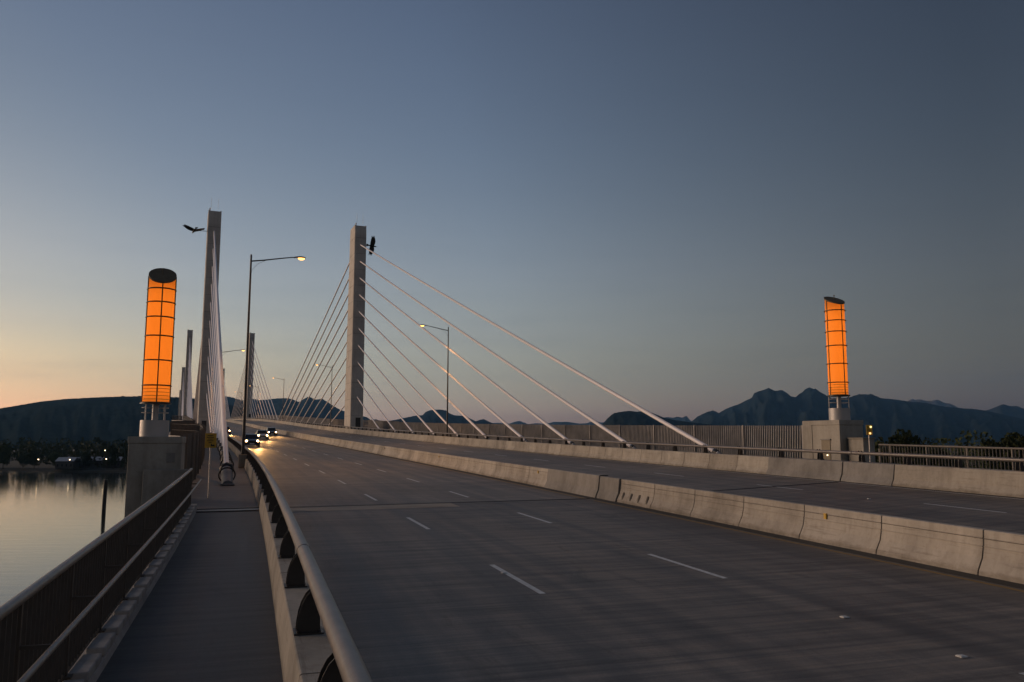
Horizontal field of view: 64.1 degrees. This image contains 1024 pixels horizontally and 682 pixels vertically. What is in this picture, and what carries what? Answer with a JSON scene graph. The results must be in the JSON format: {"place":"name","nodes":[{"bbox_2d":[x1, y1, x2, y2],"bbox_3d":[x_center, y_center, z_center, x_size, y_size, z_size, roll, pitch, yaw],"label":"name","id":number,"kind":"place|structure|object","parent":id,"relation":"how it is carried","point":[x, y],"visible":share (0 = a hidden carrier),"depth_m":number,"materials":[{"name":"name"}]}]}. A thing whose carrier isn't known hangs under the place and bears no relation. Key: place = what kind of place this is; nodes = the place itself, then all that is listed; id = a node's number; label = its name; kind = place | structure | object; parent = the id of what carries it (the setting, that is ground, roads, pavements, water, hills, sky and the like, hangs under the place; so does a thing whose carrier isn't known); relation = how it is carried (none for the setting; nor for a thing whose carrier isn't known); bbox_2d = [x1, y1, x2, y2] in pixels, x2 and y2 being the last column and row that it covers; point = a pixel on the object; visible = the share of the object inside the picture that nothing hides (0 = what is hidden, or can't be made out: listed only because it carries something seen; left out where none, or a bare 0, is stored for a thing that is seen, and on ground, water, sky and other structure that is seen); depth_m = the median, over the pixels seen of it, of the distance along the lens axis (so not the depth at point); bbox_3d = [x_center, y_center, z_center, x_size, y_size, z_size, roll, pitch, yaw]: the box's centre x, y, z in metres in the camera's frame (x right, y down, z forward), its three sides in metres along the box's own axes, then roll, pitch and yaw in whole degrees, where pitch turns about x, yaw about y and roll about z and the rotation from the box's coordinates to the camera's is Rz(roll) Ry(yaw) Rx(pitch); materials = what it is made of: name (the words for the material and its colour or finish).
{"place":"outdoors","nodes":[
{"label":"outdoors","id":0,"kind":"place"},
{"bbox_2d":[0,471,126,605],"bbox_3d":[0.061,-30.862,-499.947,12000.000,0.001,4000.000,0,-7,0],"label":"river","id":1,"kind":"structure","parent":0,"point":[50,520],"depth_m":319.34,"materials":[{"name":"grey liquid"}]},
{"bbox_2d":[102,479,107,509],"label":"river piling","id":2,"kind":"object","parent":1,"relation":"in","point":[104,499],"visible":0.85,"depth_m":356.67,"materials":[{"name":"wood"}]},
{"bbox_2d":[124,436,187,517],"bbox_3d":[-12.897,18.714,28.167,2.045,30.630,2.705,2,-7,-18],"label":"lantern pedestal","id":3,"kind":"object","parent":1,"relation":"in","point":[155,466],"visible":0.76,"depth_m":28.88,"materials":[{"name":"concrete"}]},
{"bbox_2d":[139,268,176,436],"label":"lantern tower","id":4,"kind":"structure","parent":3,"relation":"on","point":[159,340],"depth_m":30.27,"materials":[{"name":"orange"}]},
{"bbox_2d":[179,367,184,418],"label":"bridge pylon","id":5,"kind":"object","parent":1,"relation":"in","point":[183,369],"visible":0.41,"depth_m":595.65,"materials":[{"name":"concrete"}]},
{"bbox_2d":[183,327,192,415],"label":"bridge pylon","id":6,"kind":"object","parent":1,"relation":"in","point":[189,336],"visible":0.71,"depth_m":373.03,"materials":[{"name":"concrete"}]},
{"bbox_2d":[189,345,191,417],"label":"stay cable","id":7,"kind":"object","parent":6,"relation":"attached to","point":[190,383],"visible":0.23,"depth_m":315.95,"materials":[{"name":"paint"}]},
{"bbox_2d":[190,351,192,418],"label":"stay cable","id":8,"kind":"object","parent":6,"relation":"attached to","point":[191,383],"visible":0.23,"depth_m":301.63,"materials":[{"name":"paint"}]},
{"bbox_2d":[197,199,221,432],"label":"bridge pylon","id":9,"kind":"object","parent":1,"relation":"in","point":[214,221],"visible":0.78,"depth_m":149.63,"materials":[{"name":"concrete"}]},
{"bbox_2d":[184,225,204,232],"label":"eagle sculpture","id":10,"kind":"object","parent":9,"relation":"attached to","point":[193,230],"visible":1,"depth_m":150.74,"materials":[{"name":"brown metal"}]},
{"bbox_2d":[193,347,200,418],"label":"stay cable","id":11,"kind":"object","parent":9,"relation":"attached to","point":[197,381],"visible":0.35,"depth_m":228.55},
{"bbox_2d":[194,355,200,416],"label":"stay cable","id":12,"kind":"object","parent":9,"relation":"attached to","point":[197,387],"visible":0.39,"depth_m":221.45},
{"bbox_2d":[206,393,211,432],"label":"stay cable","id":13,"kind":"object","parent":9,"relation":"attached to","point":[208,413],"visible":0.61,"depth_m":136.84,"materials":[{"name":"paint"}]},
{"bbox_2d":[207,374,213,432],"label":"stay cable","id":14,"kind":"object","parent":9,"relation":"attached to","point":[210,404],"visible":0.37,"depth_m":131.62,"materials":[{"name":"paint"}]},
{"bbox_2d":[208,356,215,432],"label":"stay cable","id":15,"kind":"object","parent":9,"relation":"attached to","point":[211,396],"visible":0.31,"depth_m":124.63,"materials":[{"name":"paint"}]},
{"bbox_2d":[209,338,217,442],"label":"stay cable","id":16,"kind":"object","parent":9,"relation":"attached to","point":[213,392],"visible":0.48,"depth_m":115.94,"materials":[{"name":"paint"}]},
{"bbox_2d":[209,320,219,449],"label":"stay cable","id":17,"kind":"object","parent":9,"relation":"attached to","point":[218,442],"visible":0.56,"depth_m":108.80,"materials":[{"name":"paint"}]},
{"bbox_2d":[210,302,221,450],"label":"stay cable","id":18,"kind":"object","parent":9,"relation":"attached to","point":[219,444],"visible":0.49,"depth_m":102.50,"materials":[{"name":"paint"}]},
{"bbox_2d":[211,284,222,455],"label":"stay cable","id":19,"kind":"object","parent":9,"relation":"attached to","point":[221,449],"visible":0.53,"depth_m":94.70,"materials":[{"name":"paint"}]},
{"bbox_2d":[212,266,230,459],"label":"stay cable","id":20,"kind":"object","parent":9,"relation":"attached to","point":[221,454],"visible":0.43,"depth_m":93.69,"materials":[{"name":"paint"}]},
{"bbox_2d":[213,248,233,466],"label":"stay cable","id":21,"kind":"object","parent":9,"relation":"attached to","point":[230,460],"visible":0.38,"depth_m":91.87,"materials":[{"name":"paint"}]},
{"bbox_2d":[213,231,235,485],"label":"stay cable","id":22,"kind":"object","parent":9,"relation":"attached to","point":[226,469],"visible":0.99,"depth_m":47.40,"materials":[{"name":"paint"}]},
{"bbox_2d":[246,329,254,416],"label":"bridge pylon","id":23,"kind":"object","parent":1,"relation":"in","point":[250,368],"visible":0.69,"depth_m":383.00,"materials":[{"name":"concrete"}]},
{"bbox_2d":[252,350,274,419],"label":"stay cable","id":24,"kind":"object","parent":23,"relation":"attached to","point":[263,385],"visible":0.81,"depth_m":321.44,"materials":[{"name":"paint"}]},
{"bbox_2d":[252,342,277,419],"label":"stay cable","id":25,"kind":"object","parent":23,"relation":"attached to","point":[264,380],"visible":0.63,"depth_m":319.09,"materials":[{"name":"paint"}]},
{"bbox_2d":[344,223,365,429],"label":"bridge pylon","id":26,"kind":"object","parent":1,"relation":"in","point":[353,415],"visible":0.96,"depth_m":160.36,"materials":[{"name":"concrete"}]},
{"bbox_2d":[278,264,348,418],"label":"stay cable","id":27,"kind":"object","parent":26,"relation":"attached to","point":[316,336],"visible":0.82,"depth_m":204.94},
{"bbox_2d":[281,278,348,420],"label":"stay cable","id":28,"kind":"object","parent":26,"relation":"attached to","point":[318,344],"visible":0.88,"depth_m":202.40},
{"bbox_2d":[286,295,347,419],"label":"stay cable","id":29,"kind":"object","parent":26,"relation":"attached to","point":[318,355],"visible":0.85,"depth_m":202.30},
{"bbox_2d":[290,310,347,421],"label":"stay cable","id":30,"kind":"object","parent":26,"relation":"attached to","point":[320,362],"visible":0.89,"depth_m":197.83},
{"bbox_2d":[295,327,346,421],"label":"stay cable","id":31,"kind":"object","parent":26,"relation":"attached to","point":[322,372],"visible":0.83,"depth_m":194.81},
{"bbox_2d":[300,342,346,422],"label":"stay cable","id":32,"kind":"object","parent":26,"relation":"attached to","point":[325,380],"visible":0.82,"depth_m":190.32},
{"bbox_2d":[306,359,345,423],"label":"stay cable","id":33,"kind":"object","parent":26,"relation":"attached to","point":[326,390],"visible":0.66,"depth_m":187.70,"materials":[{"name":"paint"}]},
{"bbox_2d":[312,374,345,424],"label":"stay cable","id":34,"kind":"object","parent":26,"relation":"attached to","point":[330,397],"visible":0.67,"depth_m":184.06,"materials":[{"name":"paint"}]},
{"bbox_2d":[357,396,381,430],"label":"stay cable","id":35,"kind":"object","parent":26,"relation":"attached to","point":[368,413],"visible":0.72,"depth_m":146.01,"materials":[{"name":"paint"}]},
{"bbox_2d":[366,236,375,254],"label":"eagle sculpture","id":36,"kind":"object","parent":26,"relation":"attached to","point":[372,244],"visible":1,"depth_m":163.40,"materials":[{"name":"brown metal"}]},
{"bbox_2d":[357,379,396,432],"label":"stay cable","id":37,"kind":"object","parent":26,"relation":"attached to","point":[377,407],"visible":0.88,"depth_m":139.11,"materials":[{"name":"paint"}]},
{"bbox_2d":[357,362,414,433],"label":"stay cable","id":38,"kind":"object","parent":26,"relation":"attached to","point":[387,399],"visible":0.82,"depth_m":132.09,"materials":[{"name":"paint"}]},
{"bbox_2d":[358,345,434,435],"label":"stay cable","id":39,"kind":"object","parent":26,"relation":"attached to","point":[426,425],"visible":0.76,"depth_m":124.92,"materials":[{"name":"paint"}]},
{"bbox_2d":[358,328,460,436],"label":"stay cable","id":40,"kind":"object","parent":26,"relation":"attached to","point":[433,409],"visible":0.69,"depth_m":117.95,"materials":[{"name":"paint"}]},
{"bbox_2d":[358,311,489,438],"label":"stay cable","id":41,"kind":"object","parent":26,"relation":"attached to","point":[452,404],"visible":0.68,"depth_m":107.04,"materials":[{"name":"paint"}]},
{"bbox_2d":[359,294,528,441],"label":"stay cable","id":42,"kind":"object","parent":26,"relation":"attached to","point":[474,396],"visible":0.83,"depth_m":96.80,"materials":[{"name":"paint"}]},
{"bbox_2d":[359,277,575,444],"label":"stay cable","id":43,"kind":"object","parent":26,"relation":"attached to","point":[509,395],"visible":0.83,"depth_m":86.30,"materials":[{"name":"paint"}]},
{"bbox_2d":[360,261,637,448],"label":"stay cable","id":44,"kind":"object","parent":26,"relation":"attached to","point":[607,430],"visible":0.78,"depth_m":75.53,"materials":[{"name":"paint"}]},
{"bbox_2d":[360,244,722,453],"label":"stay cable","id":45,"kind":"object","parent":26,"relation":"attached to","point":[671,426],"visible":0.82,"depth_m":63.90,"materials":[{"name":"paint"}]},
{"bbox_2d":[802,420,875,461],"bbox_3d":[16.168,19.577,38.516,1.495,31.540,3.860,2,-7,-18],"label":"lantern pedestal","id":46,"kind":"object","parent":1,"relation":"in","point":[840,435],"visible":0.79,"depth_m":39.76,"materials":[{"name":"concrete"}]},
{"bbox_2d":[821,440,830,459],"bbox_3d":[15.476,5.411,40.248,0.050,1.100,0.620,2,-7,-18],"label":"panel door","id":47,"kind":"structure","parent":46,"relation":"in","point":[825,444],"depth_m":40.22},
{"bbox_2d":[824,295,850,419],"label":"lantern tower","id":48,"kind":"structure","parent":46,"relation":"on","point":[836,346],"depth_m":40.70,"materials":[{"name":"orange"}]},
{"bbox_2d":[0,396,260,448],"bbox_3d":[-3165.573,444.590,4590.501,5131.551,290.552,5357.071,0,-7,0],"label":"hill","id":49,"kind":"structure","parent":0,"point":[110,419],"depth_m":3617.36,"materials":[{"name":"plant"}]},
{"bbox_2d":[225,397,493,429],"bbox_3d":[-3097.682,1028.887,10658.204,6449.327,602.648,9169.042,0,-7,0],"label":"mountain range","id":50,"kind":"structure","parent":0,"point":[430,416],"depth_m":9736.41,"materials":[{"name":"stone"}]},
{"bbox_2d":[0,445,989,471],"bbox_3d":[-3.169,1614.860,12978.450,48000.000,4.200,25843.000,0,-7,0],"label":"river bank","id":51,"kind":"structure","parent":0,"point":[13,465],"depth_m":808.76,"materials":[{"name":"plant"}]},
{"bbox_2d":[0,445,11,467],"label":"leafy tree","id":52,"kind":"object","parent":51,"relation":"on","point":[5,450],"visible":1,"depth_m":812.38,"materials":[{"name":"green plant"}]},
{"bbox_2d":[16,455,29,467],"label":"leafy tree","id":53,"kind":"object","parent":51,"relation":"on","point":[22,459],"visible":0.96,"depth_m":814.52,"materials":[{"name":"green plant"}]},
{"bbox_2d":[27,449,40,467],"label":"leafy tree","id":54,"kind":"object","parent":51,"relation":"on","point":[33,455],"visible":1,"depth_m":808.50,"materials":[{"name":"green plant"}]},
{"bbox_2d":[48,452,64,465],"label":"leafy tree","id":55,"kind":"object","parent":51,"relation":"on","point":[54,456],"visible":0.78,"depth_m":816.37,"materials":[{"name":"green plant"}]},
{"bbox_2d":[0,437,128,467],"bbox_3d":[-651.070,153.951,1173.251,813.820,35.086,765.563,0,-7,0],"label":"wood","id":56,"kind":"object","parent":51,"relation":"on","point":[80,448],"visible":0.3,"depth_m":922.29,"materials":[{"name":"green plant"}]},
{"bbox_2d":[55,457,78,468],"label":"shed","id":57,"kind":"structure","parent":51,"relation":"on","point":[63,463],"depth_m":790.22,"materials":[{"name":"grey metal"}]},
{"bbox_2d":[79,452,91,468],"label":"leafy tree","id":58,"kind":"object","parent":51,"relation":"on","point":[85,458],"visible":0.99,"depth_m":804.32,"materials":[{"name":"green plant"}]},
{"bbox_2d":[78,457,105,467],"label":"shed","id":59,"kind":"structure","parent":51,"relation":"on","point":[91,464],"depth_m":820.40,"materials":[{"name":"grey metal"}]},
{"bbox_2d":[102,444,110,466],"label":"conifer tree","id":60,"kind":"object","parent":51,"relation":"on","point":[104,462],"visible":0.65,"depth_m":813.44,"materials":[{"name":"green plant"}]},
{"bbox_2d":[105,446,120,468],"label":"leafy tree","id":61,"kind":"object","parent":51,"relation":"on","point":[113,454],"visible":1,"depth_m":798.39,"materials":[{"name":"green plant"}]},
{"bbox_2d":[107,457,123,467],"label":"shed","id":62,"kind":"structure","parent":51,"relation":"on","point":[117,465],"depth_m":822.43,"materials":[{"name":"grey metal"}]},
{"bbox_2d":[119,443,127,468],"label":"conifer tree","id":63,"kind":"object","parent":51,"relation":"on","point":[124,455],"visible":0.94,"depth_m":799.90,"materials":[{"name":"green plant"}]},
{"bbox_2d":[687,441,978,461],"bbox_3d":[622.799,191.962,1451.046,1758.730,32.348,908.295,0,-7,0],"label":"wood","id":64,"kind":"object","parent":51,"relation":"on","point":[881,448],"visible":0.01,"depth_m":1220.37,"materials":[{"name":"green plant"}]},
{"bbox_2d":[0,0,1023,423],"label":"sky","id":65,"kind":"structure","parent":0,"point":[665,200],"materials":[{"name":"blue"}]},
{"bbox_2d":[494,416,690,424],"bbox_3d":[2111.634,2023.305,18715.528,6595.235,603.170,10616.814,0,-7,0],"label":"mountain range","id":66,"kind":"structure","parent":0,"point":[686,419],"depth_m":18419.37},
{"bbox_2d":[603,411,799,445],"bbox_3d":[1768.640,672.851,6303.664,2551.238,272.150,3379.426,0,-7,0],"label":"hill","id":67,"kind":"structure","parent":0,"point":[630,418],"depth_m":6054.37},
{"bbox_2d":[691,387,1023,444],"bbox_3d":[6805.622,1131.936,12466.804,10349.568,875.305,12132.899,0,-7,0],"label":"mountain range","id":68,"kind":"structure","parent":0,"point":[883,417],"depth_m":10236.33,"materials":[{"name":"stone"}]},
{"bbox_2d":[908,399,957,407],"bbox_3d":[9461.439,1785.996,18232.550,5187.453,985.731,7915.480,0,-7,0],"label":"mountain range","id":69,"kind":"structure","parent":0,"point":[938,402],"depth_m":18045.48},
{"bbox_2d":[985,404,1023,418],"bbox_3d":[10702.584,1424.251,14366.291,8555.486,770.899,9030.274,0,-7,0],"label":"mountain range","id":70,"kind":"structure","parent":0,"point":[1013,411],"depth_m":14357.70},
{"bbox_3d":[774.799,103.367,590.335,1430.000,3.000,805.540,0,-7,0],"label":"river bank","id":71,"kind":"structure","parent":0,"visible":0},
{"bbox_2d":[706,430,1016,468],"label":"wood","id":72,"kind":"object","parent":71,"relation":"on","point":[968,436],"visible":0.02,"depth_m":482.37,"materials":[{"name":"green plant"}]},
{"bbox_2d":[875,429,953,466],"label":"leafy tree","id":73,"kind":"object","parent":71,"relation":"on","point":[907,438],"visible":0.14,"depth_m":251.75,"materials":[{"name":"green plant"}]},
{"bbox_2d":[977,432,1023,469],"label":"leafy tree","id":74,"kind":"object","parent":71,"relation":"on","point":[1013,440],"visible":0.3,"depth_m":263.42,"materials":[{"name":"green plant"}]},
{"bbox_3d":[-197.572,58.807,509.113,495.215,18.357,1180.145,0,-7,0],"label":"bridge deck","id":75,"kind":"object","parent":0,"visible":0},
{"bbox_2d":[63,504,196,681],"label":"kerb","id":76,"kind":"structure","parent":75,"relation":"on","point":[90,664],"depth_m":11.22,"materials":[{"name":"concrete"}]},
{"bbox_2d":[0,468,201,681],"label":"pedestrian railing","id":77,"kind":"object","parent":76,"relation":"on","point":[53,621],"visible":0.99,"depth_m":8.77,"materials":[{"name":"metal"}]},
{"bbox_2d":[96,511,282,681],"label":"sidewalk","id":78,"kind":"structure","parent":75,"relation":"on","point":[206,612],"depth_m":11.72,"materials":[{"name":"concrete"}]},
{"bbox_2d":[191,447,257,508],"bbox_3d":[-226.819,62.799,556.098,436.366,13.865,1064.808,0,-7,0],"label":"sidewalk","id":79,"kind":"structure","parent":75,"relation":"on","point":[240,493],"depth_m":35.85,"materials":[{"name":"concrete"}]},
{"bbox_2d":[170,415,205,481],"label":"slatted fence","id":80,"kind":"object","parent":79,"relation":"on","point":[190,430],"visible":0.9,"depth_m":51.24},
{"bbox_2d":[205,433,216,497],"bbox_3d":[-11.631,4.786,31.458,0.420,2.460,0.091,2,-7,-12],"label":"warning sign","id":81,"kind":"object","parent":79,"relation":"on","point":[210,440],"visible":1,"depth_m":31.51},
{"bbox_2d":[196,507,258,512],"bbox_3d":[-9.290,5.517,26.682,2.000,0.071,0.970,2,-7,-18],"label":"cover plate","id":82,"kind":"object","parent":75,"relation":"on","point":[207,510],"visible":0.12,"depth_m":26.83,"materials":[{"name":"metal"}]},
{"bbox_2d":[213,420,1023,681],"bbox_3d":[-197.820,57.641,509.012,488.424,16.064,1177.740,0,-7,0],"label":"road","id":83,"kind":"structure","parent":75,"relation":"on","point":[441,599],"depth_m":14.11,"materials":[{"name":"asphalt"}]},
{"bbox_2d":[245,434,260,446],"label":"car","id":84,"kind":"object","parent":83,"relation":"on","point":[251,439],"visible":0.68,"depth_m":95.83,"materials":[{"name":"paint"}]},
{"bbox_2d":[255,430,268,439],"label":"car","id":85,"kind":"object","parent":83,"relation":"on","point":[261,433],"visible":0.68,"depth_m":125.14,"materials":[{"name":"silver paint"}]},
{"bbox_2d":[266,427,276,435],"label":"car","id":86,"kind":"object","parent":83,"relation":"on","point":[271,430],"visible":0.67,"depth_m":148.33,"materials":[{"name":"paint"}]},
{"bbox_2d":[213,428,372,681],"bbox_3d":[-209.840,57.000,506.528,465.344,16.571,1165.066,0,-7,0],"label":"parapet","id":87,"kind":"structure","parent":83,"relation":"on","point":[316,641],"depth_m":9.10,"materials":[{"name":"concrete"}]},
{"bbox_2d":[238,254,305,466],"bbox_3d":[-15.955,1.207,54.557,3.845,14.242,0.600,3,-7,-19],"label":"street lamp","id":88,"kind":"object","parent":87,"relation":"on","point":[242,456],"visible":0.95,"depth_m":53.86,"materials":[{"name":"metal"}]},
{"bbox_2d":[290,503,459,511],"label":"expansion joint","id":89,"kind":"structure","parent":83,"relation":"on","point":[330,508],"depth_m":27.66,"materials":[{"name":"metal"}]},
{"bbox_2d":[406,517,429,528],"bbox_3d":[-2.689,5.176,23.266,0.111,0.048,2.980,2,-7,-18],"label":"lane marking","id":90,"kind":"object","parent":83,"relation":"on","point":[418,523],"visible":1,"depth_m":23.12,"materials":[{"name":"paint"}]},
{"bbox_2d":[490,565,544,593],"bbox_3d":[0.051,4.286,14.800,0.111,0.045,2.986,2,-7,-17],"label":"lane marking","id":91,"kind":"object","parent":83,"relation":"on","point":[520,581],"visible":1,"depth_m":14.54,"materials":[{"name":"paint"}]},
{"bbox_2d":[452,499,592,504],"bbox_3d":[0.495,5.860,29.802,5.450,0.044,0.550,2,-7,-18],"label":"expansion joint","id":92,"kind":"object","parent":83,"relation":"on","point":[524,501],"depth_m":29.90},
{"bbox_2d":[290,481,844,507],"bbox_3d":[3.113,5.804,31.219,23.300,0.568,0.202,2,-7,-18],"label":"expansion joint","id":93,"kind":"object","parent":83,"relation":"on","point":[543,499],"visible":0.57,"depth_m":29.90,"materials":[{"name":"metal"}]},
{"bbox_2d":[226,420,1023,583],"bbox_3d":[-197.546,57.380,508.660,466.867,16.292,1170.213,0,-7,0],"label":"median barrier","id":94,"kind":"object","parent":83,"relation":"on","point":[995,554],"visible":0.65,"depth_m":20.59,"materials":[{"name":"concrete"}]},
{"bbox_2d":[226,417,1023,497],"bbox_3d":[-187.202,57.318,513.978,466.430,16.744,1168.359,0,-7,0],"label":"parapet","id":95,"kind":"structure","parent":83,"relation":"on","point":[958,477],"depth_m":38.88,"materials":[{"name":"concrete"}]},
{"bbox_2d":[316,364,331,426],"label":"street lamp","id":96,"kind":"object","parent":95,"relation":"on","point":[331,396],"visible":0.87,"depth_m":177.79,"materials":[{"name":"metal"}]},
{"bbox_2d":[421,324,449,436],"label":"street lamp","id":97,"kind":"object","parent":95,"relation":"on","point":[422,325],"visible":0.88,"depth_m":99.17,"materials":[{"name":"metal"}]},
{"bbox_2d":[230,422,1023,588],"bbox_3d":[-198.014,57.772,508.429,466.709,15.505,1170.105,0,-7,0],"label":"gutter","id":98,"kind":"object","parent":83,"relation":"on","point":[968,575],"visible":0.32,"depth_m":19.87,"materials":[{"name":"concrete"}]},
{"bbox_2d":[238,424,1023,591],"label":"lane marking","id":99,"kind":"object","parent":83,"relation":"on","point":[758,535],"visible":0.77,"depth_m":19.35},
{"bbox_2d":[278,423,1023,499],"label":"lane marking","id":100,"kind":"object","parent":83,"relation":"on","point":[736,472],"visible":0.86,"depth_m":38.96,"materials":[{"name":"paint"}]},
{"bbox_2d":[648,554,725,577],"bbox_3d":[3.400,4.432,16.172,0.111,0.045,2.991,2,-7,-18],"label":"lane marking","id":101,"kind":"object","parent":83,"relation":"on","point":[687,566],"visible":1,"depth_m":16.00,"materials":[{"name":"paint"}]},
{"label":"sidewalk","id":102,"kind":"structure","parent":75,"relation":"on","visible":0},
{"bbox_2d":[878,444,1023,469],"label":"pedestrian railing","id":103,"kind":"object","parent":102,"relation":"on","point":[927,447],"visible":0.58,"depth_m":33.15,"materials":[{"name":"metal"}]},
{"bbox_3d":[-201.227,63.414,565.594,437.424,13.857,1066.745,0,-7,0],"label":"sidewalk","id":104,"kind":"structure","parent":0,"visible":0},
{"bbox_2d":[227,415,803,457],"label":"slatted fence","id":105,"kind":"object","parent":104,"relation":"on","point":[742,436],"visible":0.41,"depth_m":60.75,"materials":[{"name":"metal"}]},
{"bbox_2d":[866,425,872,461],"bbox_3d":[16.680,5.120,38.073,0.300,2.410,0.130,1,-7,-4],"label":"warning sign","id":106,"kind":"object","parent":104,"relation":"on","point":[869,432],"visible":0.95,"depth_m":38.16,"materials":[{"name":"yellow"}]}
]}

